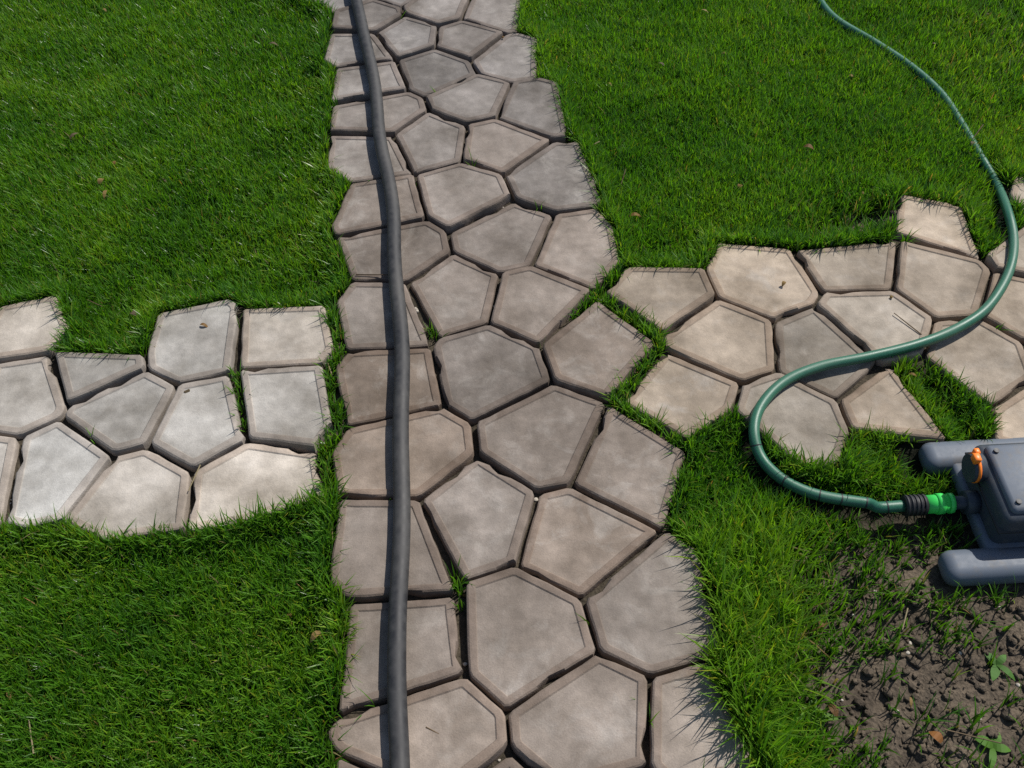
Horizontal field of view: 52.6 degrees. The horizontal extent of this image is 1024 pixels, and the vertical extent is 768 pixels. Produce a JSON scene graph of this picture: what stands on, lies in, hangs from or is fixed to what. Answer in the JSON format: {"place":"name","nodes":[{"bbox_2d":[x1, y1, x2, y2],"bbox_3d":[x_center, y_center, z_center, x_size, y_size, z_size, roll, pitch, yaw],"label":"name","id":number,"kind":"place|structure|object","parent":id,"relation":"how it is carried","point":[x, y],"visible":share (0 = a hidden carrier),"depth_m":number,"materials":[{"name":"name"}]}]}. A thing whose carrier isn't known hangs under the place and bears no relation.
{"place":"outdoors","nodes":[
{"label":"outdoors","id":0,"kind":"place"},
{"bbox_2d":[0,0,1023,767],"bbox_3d":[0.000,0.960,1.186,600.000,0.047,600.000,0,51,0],"label":"ground","id":1,"kind":"structure","parent":0,"point":[926,672],"depth_m":1.67,"materials":[{"name":"soil"}]},
{"bbox_2d":[6,8,1000,753],"bbox_3d":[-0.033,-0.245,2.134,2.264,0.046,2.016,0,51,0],"label":"dead leaves","id":2,"kind":"object","parent":1,"relation":"on","point":[834,710],"visible":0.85,"depth_m":1.72,"materials":[{"name":"brown plant"}]},
{"bbox_2d":[1,164,1014,767],"bbox_3d":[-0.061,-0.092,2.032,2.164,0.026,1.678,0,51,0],"label":"weeds","id":3,"kind":"object","parent":1,"relation":"on","point":[995,674],"visible":0.3,"depth_m":1.56,"materials":[{"name":"green plant"}]},
{"bbox_2d":[0,0,1023,767],"bbox_3d":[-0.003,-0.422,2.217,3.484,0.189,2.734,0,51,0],"label":"lawn grass","id":4,"kind":"structure","parent":1,"relation":"on","point":[754,110],"depth_m":2.18,"materials":[{"name":"green plant"}]},
{"bbox_2d":[0,0,1023,767],"bbox_3d":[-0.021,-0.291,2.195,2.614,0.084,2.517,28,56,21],"label":"paving stones","id":5,"kind":"object","parent":1,"relation":"on","point":[528,636],"visible":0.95,"depth_m":1.90,"materials":[{"name":"concrete"}]},
{"bbox_2d":[351,0,410,767],"bbox_3d":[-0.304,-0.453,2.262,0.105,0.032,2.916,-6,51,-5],"label":"black pipe","id":6,"kind":"object","parent":5,"relation":"on","point":[398,736],"visible":1,"depth_m":1.80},
{"bbox_2d":[10,35,1019,761],"bbox_3d":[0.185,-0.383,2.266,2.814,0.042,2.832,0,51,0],"label":"pebbles","id":7,"kind":"object","parent":1,"relation":"on","point":[536,501],"visible":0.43,"depth_m":1.63,"materials":[{"name":"beige stone"}]},
{"bbox_2d":[748,0,1018,512],"bbox_3d":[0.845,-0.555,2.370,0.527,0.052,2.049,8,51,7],"label":"garden hose","id":8,"kind":"object","parent":1,"relation":"on","point":[765,463],"visible":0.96,"depth_m":1.95,"materials":[{"name":"green rubber"}]},
{"bbox_2d":[750,444,889,512],"bbox_3d":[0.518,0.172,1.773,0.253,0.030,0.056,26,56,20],"label":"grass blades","id":9,"kind":"object","parent":8,"relation":"on","point":[820,489],"visible":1,"depth_m":1.75,"materials":[{"name":"green plant"}]},
{"bbox_2d":[774,0,1023,767],"bbox_3d":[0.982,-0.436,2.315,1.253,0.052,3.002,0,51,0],"label":"soil clods","id":10,"kind":"object","parent":1,"relation":"on","point":[978,677],"visible":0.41,"depth_m":1.61,"materials":[{"name":"brown soil"}]},
{"bbox_2d":[900,437,1023,586],"bbox_3d":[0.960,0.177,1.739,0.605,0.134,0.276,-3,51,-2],"label":"sprinkler","id":11,"kind":"object","parent":1,"relation":"on","point":[987,478],"visible":0.99,"depth_m":1.71,"materials":[{"name":"grey plastic"}]}
]}

